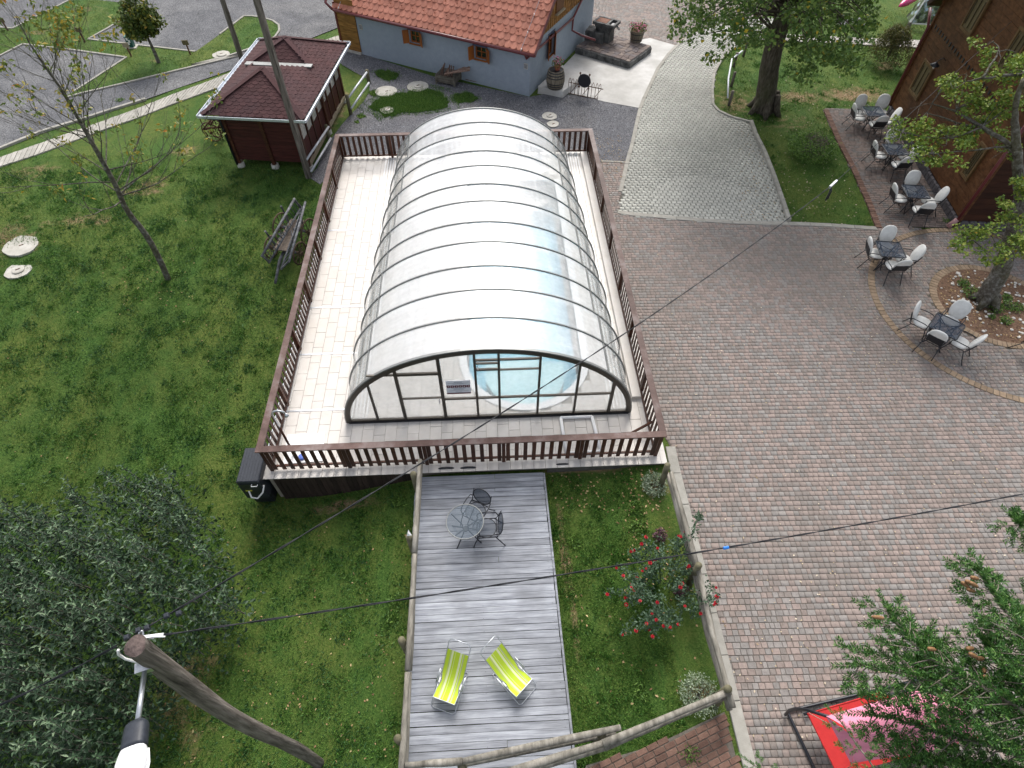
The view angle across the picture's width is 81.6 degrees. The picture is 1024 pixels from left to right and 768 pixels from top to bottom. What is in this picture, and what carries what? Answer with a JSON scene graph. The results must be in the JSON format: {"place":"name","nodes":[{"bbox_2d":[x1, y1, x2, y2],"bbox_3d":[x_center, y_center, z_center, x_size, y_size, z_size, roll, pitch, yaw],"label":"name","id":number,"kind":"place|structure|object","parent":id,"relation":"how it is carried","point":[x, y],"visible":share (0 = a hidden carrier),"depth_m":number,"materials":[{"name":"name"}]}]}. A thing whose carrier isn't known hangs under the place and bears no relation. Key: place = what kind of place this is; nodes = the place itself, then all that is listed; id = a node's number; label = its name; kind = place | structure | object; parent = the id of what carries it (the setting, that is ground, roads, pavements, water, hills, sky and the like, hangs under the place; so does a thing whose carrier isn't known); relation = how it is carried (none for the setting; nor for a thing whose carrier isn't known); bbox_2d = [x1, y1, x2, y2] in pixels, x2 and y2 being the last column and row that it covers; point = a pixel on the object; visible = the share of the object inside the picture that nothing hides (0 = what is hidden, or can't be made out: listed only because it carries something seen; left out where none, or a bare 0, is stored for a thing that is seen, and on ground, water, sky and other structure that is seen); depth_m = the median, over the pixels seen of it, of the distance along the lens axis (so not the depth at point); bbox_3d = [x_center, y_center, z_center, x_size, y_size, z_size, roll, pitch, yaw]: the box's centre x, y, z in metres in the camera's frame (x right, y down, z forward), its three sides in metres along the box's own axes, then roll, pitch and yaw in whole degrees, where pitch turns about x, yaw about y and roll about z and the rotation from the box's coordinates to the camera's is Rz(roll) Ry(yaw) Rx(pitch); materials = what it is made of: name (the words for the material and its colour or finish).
{"place":"outdoors","nodes":[
{"label":"outdoors","id":0,"kind":"place"},
{"bbox_2d":[0,72,229,166],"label":"path","id":1,"kind":"structure","parent":0,"point":[126,117],"depth_m":25.87,"materials":[{"name":"grey concrete"}]},
{"bbox_2d":[0,0,277,95],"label":"lawn","id":2,"kind":"structure","parent":0,"point":[178,55],"depth_m":30.45,"materials":[{"name":"green plant"}]},
{"bbox_2d":[112,0,167,62],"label":"maple tree","id":3,"kind":"object","parent":2,"relation":"on","point":[143,21],"visible":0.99,"depth_m":27.34,"materials":[{"name":"green plant"}]},
{"bbox_2d":[0,0,336,145],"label":"road","id":4,"kind":"structure","parent":0,"point":[197,24],"depth_m":29.66,"materials":[{"name":"grey asphalt"}]},
{"bbox_2d":[0,43,126,91],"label":"kerb","id":5,"kind":"structure","parent":4,"relation":"on","point":[69,49],"depth_m":29.65,"materials":[{"name":"concrete"}]},
{"bbox_2d":[68,15,279,97],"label":"kerb","id":6,"kind":"structure","parent":4,"relation":"on","point":[213,60],"depth_m":29.08,"materials":[{"name":"concrete"}]},
{"bbox_2d":[311,51,637,183],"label":"yard","id":7,"kind":"structure","parent":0,"point":[542,104],"depth_m":26.08,"materials":[{"name":"grey gravel"}]},
{"bbox_2d":[357,84,459,120],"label":"grass","id":8,"kind":"structure","parent":7,"relation":"on","point":[398,107],"depth_m":26.80,"materials":[{"name":"green plant"}]},
{"bbox_2d":[0,0,1004,767],"bbox_3d":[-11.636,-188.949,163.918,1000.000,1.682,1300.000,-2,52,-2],"label":"ground","id":9,"kind":"structure","parent":0,"point":[688,642],"depth_m":16.69,"materials":[{"name":"green plant"}]},
{"bbox_2d":[4,265,31,278],"bbox_3d":[-16.870,-3.871,20.309,0.843,0.184,0.796,-2,52,-2],"label":"manhole cover","id":10,"kind":"object","parent":9,"relation":"on","point":[19,271],"visible":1,"depth_m":20.20,"materials":[{"name":"concrete"}]},
{"bbox_2d":[2,236,38,256],"bbox_3d":[-17.319,-4.865,20.965,1.140,0.141,1.141,-2,52,-2],"label":"manhole cover","id":11,"kind":"object","parent":9,"relation":"on","point":[19,248],"visible":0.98,"depth_m":20.86,"materials":[{"name":"concrete"}]},
{"bbox_2d":[0,97,146,149],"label":"kerb","id":12,"kind":"structure","parent":9,"relation":"on","point":[14,142],"depth_m":25.64,"materials":[{"name":"concrete"}]},
{"bbox_2d":[0,0,225,280],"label":"tree","id":13,"kind":"object","parent":9,"relation":"on","point":[63,24],"visible":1,"depth_m":15.59,"materials":[{"name":"green plant"}]},
{"bbox_2d":[0,463,265,767],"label":"willow thicket","id":14,"kind":"object","parent":9,"relation":"on","point":[54,746],"visible":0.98,"depth_m":11.85,"materials":[{"name":"green plant"}]},
{"bbox_2d":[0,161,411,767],"bbox_3d":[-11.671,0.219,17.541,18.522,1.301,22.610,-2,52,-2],"label":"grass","id":15,"kind":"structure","parent":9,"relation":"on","point":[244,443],"depth_m":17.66,"materials":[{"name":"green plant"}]},
{"bbox_2d":[7,220,405,764],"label":"fallen leaves","id":16,"kind":"object","parent":9,"relation":"on","point":[286,615],"visible":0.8,"depth_m":13.10,"materials":[{"name":"brown plant"}]},
{"bbox_2d":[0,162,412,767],"bbox_3d":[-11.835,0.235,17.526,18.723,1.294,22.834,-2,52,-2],"label":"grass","id":17,"kind":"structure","parent":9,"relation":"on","point":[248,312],"depth_m":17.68,"materials":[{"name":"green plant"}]},
{"bbox_2d":[117,630,323,767],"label":"utility pole","id":18,"kind":"object","parent":9,"relation":"on","point":[142,652],"visible":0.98,"depth_m":7.24,"materials":[{"name":"brown wood"}]},
{"bbox_2d":[0,645,116,705],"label":"power cable","id":19,"kind":"object","parent":18,"relation":"attached to","point":[59,676],"visible":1,"depth_m":5.99,"materials":[{"name":"black plastic"}]},
{"bbox_2d":[114,671,149,767],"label":"street lamp","id":20,"kind":"object","parent":18,"relation":"attached to","point":[134,751],"visible":0.99,"depth_m":5.61,"materials":[{"name":"metal"}]},
{"bbox_2d":[144,633,165,638],"bbox_3d":[-3.662,2.580,6.073,0.248,0.058,0.050,-2,52,-2],"label":"tension clamp","id":21,"kind":"object","parent":18,"relation":"attached to","point":[153,636],"visible":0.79,"depth_m":6.07,"materials":[{"name":"white paint"}]},
{"bbox_2d":[164,493,1023,635],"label":"power cable","id":22,"kind":"object","parent":21,"relation":"attached to","point":[323,611],"visible":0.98,"depth_m":7.26,"materials":[{"name":"black plastic"}]},
{"bbox_2d":[143,187,829,629],"bbox_3d":[1.815,-1.038,9.950,15.254,1.744,0.025,-36,61,-25],"label":"power cable","id":23,"kind":"object","parent":18,"relation":"attached to","point":[451,443],"visible":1,"depth_m":8.19,"materials":[{"name":"black plastic"}]},
{"bbox_2d":[220,0,242,59],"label":"utility pole","id":24,"kind":"object","parent":9,"relation":"on","point":[232,30],"visible":0.8,"depth_m":28.08,"materials":[{"name":"grey wood"}]},
{"bbox_2d":[236,448,276,501],"bbox_3d":[-6.568,2.514,15.492,0.601,1.366,1.181,-2,52,-2],"label":"heat pump","id":25,"kind":"object","parent":9,"relation":"on","point":[251,482],"visible":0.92,"depth_m":15.03,"materials":[{"name":"grey plastic"}]},
{"bbox_2d":[196,35,350,169],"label":"garden shed","id":26,"kind":"structure","parent":9,"relation":"on","point":[251,113],"depth_m":22.91,"materials":[{"name":"brown wood"}]},
{"bbox_2d":[253,0,311,178],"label":"utility pole","id":27,"kind":"object","parent":9,"relation":"on","point":[279,77],"visible":0.95,"depth_m":20.43,"materials":[{"name":"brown wood"}]},
{"bbox_2d":[261,198,316,283],"bbox_3d":[-7.680,-4.857,20.235,1.519,1.332,3.541,-2,52,-2],"label":"hay wagon","id":28,"kind":"object","parent":9,"relation":"on","point":[286,239],"visible":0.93,"depth_m":20.19,"materials":[{"name":"grey wood"}]},
{"bbox_2d":[275,482,412,511],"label":"grass","id":29,"kind":"structure","parent":9,"relation":"on","point":[326,500],"depth_m":15.74,"materials":[{"name":"green plant"}]},
{"bbox_2d":[394,459,422,767],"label":"log fence","id":30,"kind":"object","parent":9,"relation":"on","point":[401,740],"visible":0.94,"depth_m":12.04,"materials":[{"name":"brown wood"}]},
{"bbox_2d":[324,0,595,95],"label":"grey house","id":31,"kind":"structure","parent":9,"relation":"on","point":[514,46],"depth_m":27.23,"materials":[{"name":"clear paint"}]},
{"bbox_2d":[263,151,666,496],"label":"pool deck","id":32,"kind":"structure","parent":9,"relation":"on","point":[319,394],"depth_m":18.44,"materials":[{"name":"tile"}]},
{"bbox_2d":[283,433,324,463],"bbox_3d":[-5.426,1.668,15.510,1.055,0.073,0.911,-2,52,-2],"label":"skimmer cover","id":33,"kind":"object","parent":32,"relation":"on","point":[309,438],"visible":0.41,"depth_m":15.64,"materials":[{"name":"white paint"}]},
{"bbox_2d":[273,473,411,498],"bbox_3d":[-4.284,2.687,15.612,3.632,1.264,0.030,-2,52,-2],"label":"board skirting","id":34,"kind":"object","parent":32,"relation":"attached to","point":[291,488],"visible":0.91,"depth_m":15.48,"materials":[{"name":"brown wood"}]},
{"bbox_2d":[254,128,666,470],"bbox_3d":[-1.526,-3.913,19.247,10.055,1.000,14.390,-2,52,-2],"label":"pool fence","id":35,"kind":"object","parent":32,"relation":"on","point":[263,449],"visible":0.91,"depth_m":16.23,"materials":[{"name":"brown wood"}]},
{"bbox_2d":[344,107,631,423],"bbox_3d":[-0.905,-5.005,18.920,7.749,2.856,12.910,-2,52,-2],"label":"pool enclosure","id":36,"kind":"object","parent":32,"relation":"on","point":[437,354],"visible":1,"depth_m":16.55,"materials":[{"name":"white plastic"}]},
{"bbox_2d":[445,380,470,393],"bbox_3d":[-1.353,0.084,14.989,0.613,0.540,0.016,-2,52,-2],"label":"notice board","id":37,"kind":"object","parent":36,"relation":"attached to","point":[459,387],"visible":1,"depth_m":14.97,"materials":[{"name":"grey"}]},
{"bbox_2d":[559,415,600,452],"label":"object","id":38,"kind":"object","parent":32,"relation":"on","point":[561,418],"visible":0.56,"depth_m":15.92,"materials":[{"name":"white paint"}]},
{"bbox_2d":[408,472,576,767],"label":"boardwalk","id":39,"kind":"structure","parent":9,"relation":"on","point":[519,500],"depth_m":13.02,"materials":[{"name":"grey wood"}]},
{"bbox_2d":[431,638,470,714],"bbox_3d":[-1.218,5.875,11.932,0.589,0.881,1.172,15,54,11],"label":"sun lounger","id":40,"kind":"object","parent":39,"relation":"on","point":[453,669],"visible":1,"depth_m":12.01,"materials":[{"name":"fabric"}]},
{"bbox_2d":[446,504,483,548],"bbox_3d":[-1.086,3.388,13.955,0.882,0.746,0.882,-2,52,-2],"label":"round table","id":41,"kind":"object","parent":39,"relation":"on","point":[464,521],"visible":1,"depth_m":13.67,"materials":[{"name":"glass"}]},
{"bbox_2d":[463,488,494,533],"bbox_3d":[-0.844,3.006,14.145,0.607,0.899,0.774,22,56,16],"label":"patio chair","id":42,"kind":"object","parent":39,"relation":"on","point":[482,497],"visible":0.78,"depth_m":14.15,"materials":[{"name":"metal"}]},
{"bbox_2d":[481,636,535,704],"bbox_3d":[-0.070,5.784,12.006,1.171,0.881,0.588,37,61,25],"label":"sun lounger","id":43,"kind":"object","parent":39,"relation":"on","point":[500,661],"visible":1,"depth_m":12.07,"materials":[{"name":"fabric"}]},
{"bbox_2d":[405,724,620,767],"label":"log fence","id":44,"kind":"object","parent":9,"relation":"on","point":[596,735],"visible":0.97,"depth_m":10.80,"materials":[{"name":"brown wood"}]},
{"bbox_2d":[115,98,949,767],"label":"weeds","id":45,"kind":"object","parent":9,"relation":"on","point":[637,522],"visible":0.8,"depth_m":13.68,"materials":[{"name":"green plant"}]},
{"bbox_2d":[547,461,663,472],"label":"foundation wall","id":46,"kind":"structure","parent":9,"relation":"on","point":[557,469],"depth_m":15.41,"materials":[{"name":"grey concrete"}]},
{"bbox_2d":[546,468,689,767],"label":"grass","id":47,"kind":"structure","parent":9,"relation":"on","point":[612,608],"depth_m":13.27,"materials":[{"name":"green plant"}]},
{"bbox_2d":[509,684,731,767],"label":"log fence","id":48,"kind":"object","parent":9,"relation":"on","point":[597,747],"visible":0.98,"depth_m":10.94,"materials":[{"name":"brown wood"}]},
{"bbox_2d":[552,468,701,704],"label":"fallen leaves","id":49,"kind":"object","parent":9,"relation":"on","point":[632,544],"visible":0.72,"depth_m":14.73,"materials":[{"name":"brown plant"}]},
{"bbox_2d":[618,38,687,191],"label":"kerb","id":50,"kind":"structure","parent":9,"relation":"on","point":[625,169],"depth_m":25.97,"materials":[{"name":"concrete"}]},
{"bbox_2d":[641,470,668,497],"bbox_3d":[3.600,2.500,14.951,0.746,0.450,0.745,11,53,8],"label":"silver plant","id":51,"kind":"object","parent":9,"relation":"on","point":[655,485],"visible":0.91,"depth_m":14.90,"materials":[{"name":"green plant"}]},
{"bbox_2d":[604,507,720,639],"bbox_3d":[3.349,4.276,13.049,2.916,1.206,2.128,-18,54,-13],"label":"rose bush","id":52,"kind":"object","parent":9,"relation":"on","point":[640,585],"visible":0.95,"depth_m":12.82,"materials":[{"name":"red plant"}]},
{"bbox_2d":[657,462,735,710],"bbox_3d":[4.002,4.300,13.179,0.269,1.116,5.286,-3,52,-3],"label":"log fence","id":53,"kind":"object","parent":9,"relation":"on","point":[695,576],"visible":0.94,"depth_m":12.77,"materials":[{"name":"brown wood"}]},
{"bbox_2d":[677,670,721,719],"bbox_3d":[3.825,6.312,12.060,0.917,0.381,0.919,-2,52,-2],"label":"white flowering plant","id":54,"kind":"object","parent":9,"relation":"on","point":[693,676],"visible":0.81,"depth_m":12.07,"materials":[{"name":"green plant"}]},
{"bbox_2d":[665,446,756,767],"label":"kerb","id":55,"kind":"structure","parent":9,"relation":"on","point":[741,732],"depth_m":12.68,"materials":[{"name":"concrete"}]},
{"bbox_2d":[617,210,876,229],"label":"kerb","id":56,"kind":"structure","parent":9,"relation":"on","point":[750,222],"depth_m":21.59,"materials":[{"name":"concrete"}]},
{"bbox_2d":[749,120,790,221],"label":"kerb","id":57,"kind":"structure","parent":9,"relation":"on","point":[772,172],"depth_m":23.40,"materials":[{"name":"concrete"}]},
{"bbox_2d":[667,0,887,120],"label":"linden tree","id":58,"kind":"object","parent":9,"relation":"on","point":[787,15],"visible":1,"depth_m":21.05,"materials":[{"name":"green plant"}]},
{"bbox_2d":[787,129,839,164],"bbox_3d":[12.226,-9.652,24.076,2.092,1.088,2.078,-2,52,-2],"label":"shrub","id":59,"kind":"object","parent":9,"relation":"on","point":[822,155],"visible":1,"depth_m":23.91,"materials":[{"name":"green plant"}]},
{"bbox_2d":[714,10,924,225],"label":"grass","id":60,"kind":"structure","parent":9,"relation":"on","point":[739,62],"depth_m":26.99,"materials":[{"name":"green plant"}]},
{"bbox_2d":[824,109,881,227],"bbox_3d":[13.675,-8.948,24.009,0.298,0.089,8.406,4,52,3],"label":"brick edging","id":61,"kind":"object","parent":9,"relation":"on","point":[864,192],"visible":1,"depth_m":23.52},
{"bbox_2d":[736,503,1023,767],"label":"spruce tree","id":62,"kind":"object","parent":9,"relation":"on","point":[1002,701],"visible":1,"depth_m":5.44,"materials":[{"name":"green plant"}]},
{"bbox_2d":[864,23,914,71],"bbox_3d":[18.409,-16.304,28.548,2.153,1.767,2.563,-15,54,-12],"label":"weeping shrub","id":63,"kind":"object","parent":9,"relation":"on","point":[898,34],"visible":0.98,"depth_m":28.23,"materials":[{"name":"green plant"}]},
{"bbox_2d":[906,0,939,28],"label":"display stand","id":64,"kind":"object","parent":9,"relation":"on","point":[918,14],"visible":0.44,"depth_m":31.46,"materials":[{"name":"white plastic"}]},
{"bbox_2d":[887,0,1023,231],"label":"timber house","id":65,"kind":"structure","parent":9,"relation":"on","point":[979,185],"depth_m":21.35,"materials":[{"name":"wood"}]},
{"bbox_2d":[908,58,934,100],"bbox_3d":[16.584,-12.331,24.051,0.076,1.260,0.970,4,52,3],"label":"window","id":66,"kind":"structure","parent":65,"relation":"in","point":[925,71],"depth_m":24.02,"materials":[{"name":"brown wood"}]},
{"bbox_2d":[960,141,988,181],"bbox_3d":[16.070,-7.729,20.630,0.076,1.230,0.546,4,52,3],"label":"window","id":67,"kind":"structure","parent":65,"relation":"in","point":[976,158],"depth_m":20.59,"materials":[{"name":"brown wood"}]},
{"bbox_2d":[959,0,991,37],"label":"window","id":68,"kind":"structure","parent":65,"relation":"in","point":[977,9],"depth_m":21.17,"materials":[{"name":"brown wood"}]},
{"bbox_2d":[994,26,1023,77],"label":"window","id":69,"kind":"structure","parent":65,"relation":"in","point":[1016,44],"depth_m":19.13,"materials":[{"name":"brown wood"}]},
{"bbox_2d":[537,38,674,107],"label":"pavement","id":70,"kind":"structure","parent":0,"point":[619,85],"depth_m":28.48,"materials":[{"name":"concrete"}]},
{"bbox_2d":[538,65,584,97],"bbox_3d":[2.410,-14.138,27.782,1.416,0.300,2.443,24,56,17],"label":"retaining edge","id":71,"kind":"object","parent":70,"relation":"on","point":[565,90],"visible":0.5,"depth_m":27.38,"materials":[{"name":"concrete"}]},
{"bbox_2d":[546,66,564,90],"bbox_3d":[1.974,-13.844,26.870,0.840,0.781,0.834,-2,52,-2],"label":"barrel","id":72,"kind":"object","parent":71,"relation":"on","point":[555,80],"visible":0.96,"depth_m":26.62,"materials":[{"name":"brown wood"}]},
{"bbox_2d":[568,72,602,99],"bbox_3d":[3.324,-13.677,26.947,1.643,1.063,0.477,19,55,14],"label":"bike rack","id":73,"kind":"object","parent":70,"relation":"on","point":[584,80],"visible":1,"depth_m":26.83,"materials":[{"name":"metal"}]},
{"bbox_2d":[575,35,651,68],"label":"stone platform","id":74,"kind":"structure","parent":70,"relation":"on","point":[622,52],"depth_m":29.47,"materials":[{"name":"stone"}]},
{"bbox_2d":[584,15,620,43],"bbox_3d":[4.588,-17.743,29.779,1.765,0.885,0.957,26,57,18],"label":"stone fountain","id":75,"kind":"object","parent":74,"relation":"on","point":[601,31],"visible":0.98,"depth_m":29.60,"materials":[{"name":"grey stone"}]},
{"bbox_2d":[629,19,647,42],"bbox_3d":[6.312,-17.707,29.746,0.950,0.902,0.922,-18,55,-14],"label":"flower tub","id":76,"kind":"object","parent":74,"relation":"on","point":[637,31],"visible":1,"depth_m":29.64,"materials":[{"name":"brown wood"}]},
{"bbox_2d":[585,712,741,767],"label":"brick path","id":77,"kind":"structure","parent":0,"point":[711,738],"depth_m":11.54,"materials":[{"name":"red brick"}]},
{"bbox_2d":[592,0,762,44],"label":"plaza","id":78,"kind":"structure","parent":0,"point":[654,14],"depth_m":32.88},
{"bbox_2d":[618,18,786,222],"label":"driveway","id":79,"kind":"structure","parent":0,"point":[688,158],"depth_m":24.25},
{"bbox_2d":[601,162,1023,767],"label":"pavement","id":80,"kind":"structure","parent":0,"point":[851,450],"depth_m":15.91,"materials":[{"name":"brick"}]},
{"bbox_2d":[651,220,1022,737],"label":"fallen leaves","id":81,"kind":"object","parent":80,"relation":"on","point":[820,509],"visible":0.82,"depth_m":14.37,"materials":[{"name":"brown plant"}]},
{"bbox_2d":[784,671,973,767],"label":"swing seat","id":82,"kind":"object","parent":80,"relation":"on","point":[838,758],"visible":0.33,"depth_m":10.94,"materials":[{"name":"red fabric"}]},
{"bbox_2d":[869,240,906,272],"bbox_3d":[12.516,-4.233,19.902,0.831,0.753,0.831,5,52,4],"label":"cafe table","id":83,"kind":"object","parent":80,"relation":"on","point":[889,249],"visible":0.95,"depth_m":19.64,"materials":[{"name":"grey glass"}]},
{"bbox_2d":[875,258,912,285],"bbox_3d":[12.544,-3.866,19.412,0.607,1.065,0.774,0,52,0],"label":"patio chair","id":84,"kind":"object","parent":80,"relation":"on","point":[904,265],"visible":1,"depth_m":19.20,"materials":[{"name":"white metal"}]},
{"bbox_2d":[897,300,933,340],"bbox_3d":[12.356,-1.932,17.919,0.774,1.065,0.607,36,60,24],"label":"patio chair","id":85,"kind":"object","parent":80,"relation":"on","point":[921,322],"visible":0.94,"depth_m":17.85,"materials":[{"name":"white fabric"}]},
{"bbox_2d":[912,328,949,360],"bbox_3d":[12.487,-1.355,17.474,0.607,1.065,0.774,36,60,25],"label":"patio chair","id":86,"kind":"object","parent":80,"relation":"on","point":[938,338],"visible":1,"depth_m":17.20,"materials":[{"name":"white fabric"}]},
{"bbox_2d":[919,312,965,352],"bbox_3d":[12.832,-1.492,17.788,0.831,0.753,0.831,36,60,25],"label":"cafe table","id":87,"kind":"object","parent":80,"relation":"on","point":[951,328],"visible":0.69,"depth_m":17.52,"materials":[{"name":"black metal"}]},
{"bbox_2d":[868,228,1023,402],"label":"brick edging","id":88,"kind":"object","parent":80,"relation":"on","point":[887,318],"visible":0.73,"depth_m":18.42,"materials":[{"name":"beige brick"}]},
{"bbox_2d":[928,299,971,338],"bbox_3d":[13.311,-1.966,17.948,0.774,1.065,0.607,-37,61,-25],"label":"patio chair","id":89,"kind":"object","parent":80,"relation":"on","point":[960,309],"visible":0.59,"depth_m":17.86,"materials":[{"name":"white metal"}]},
{"bbox_2d":[936,331,987,365],"bbox_3d":[13.217,-1.227,17.377,0.607,1.065,0.774,-36,60,-24],"label":"patio chair","id":90,"kind":"object","parent":80,"relation":"on","point":[961,342],"visible":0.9,"depth_m":17.31,"materials":[{"name":"white fabric"}]},
{"bbox_2d":[929,265,1023,348],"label":"brick edging","id":91,"kind":"object","parent":80,"relation":"on","point":[936,278],"visible":0.72,"depth_m":19.46,"materials":[{"name":"beige brick"}]},
{"bbox_2d":[937,269,1023,343],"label":"flower bed","id":92,"kind":"object","parent":80,"relation":"on","point":[999,329],"visible":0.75,"depth_m":19.00,"materials":[{"name":"soil"}]},
{"bbox_2d":[882,35,1023,313],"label":"lichen tree","id":93,"kind":"object","parent":92,"relation":"on","point":[987,294],"visible":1,"depth_m":16.65,"materials":[{"name":"green plant"}]},
{"bbox_2d":[940,270,1023,337],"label":"pebbles","id":94,"kind":"object","parent":92,"relation":"on","point":[985,311],"visible":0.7,"depth_m":19.11,"materials":[{"name":"white stone"}]},
{"bbox_2d":[823,108,953,228],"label":"terrace","id":95,"kind":"structure","parent":0,"point":[876,179],"depth_m":23.45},
{"bbox_2d":[876,143,908,169],"bbox_3d":[15.047,-8.989,23.581,0.831,0.753,0.831,1,52,1],"label":"cafe table","id":96,"kind":"object","parent":95,"relation":"on","point":[895,150],"visible":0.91,"depth_m":23.32,"materials":[{"name":"black metal"}]},
{"bbox_2d":[896,184,930,211],"bbox_3d":[14.700,-6.784,21.878,0.831,0.753,0.831,5,52,3],"label":"cafe table","id":97,"kind":"object","parent":95,"relation":"on","point":[916,191],"visible":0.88,"depth_m":21.62,"materials":[{"name":"black metal"}]},
{"bbox_2d":[903,203,936,228],"bbox_3d":[14.657,-6.236,21.247,0.607,1.065,0.774,7,53,5],"label":"patio chair","id":98,"kind":"object","parent":95,"relation":"on","point":[926,209],"visible":1,"depth_m":21.02,"materials":[{"name":"white fabric"}]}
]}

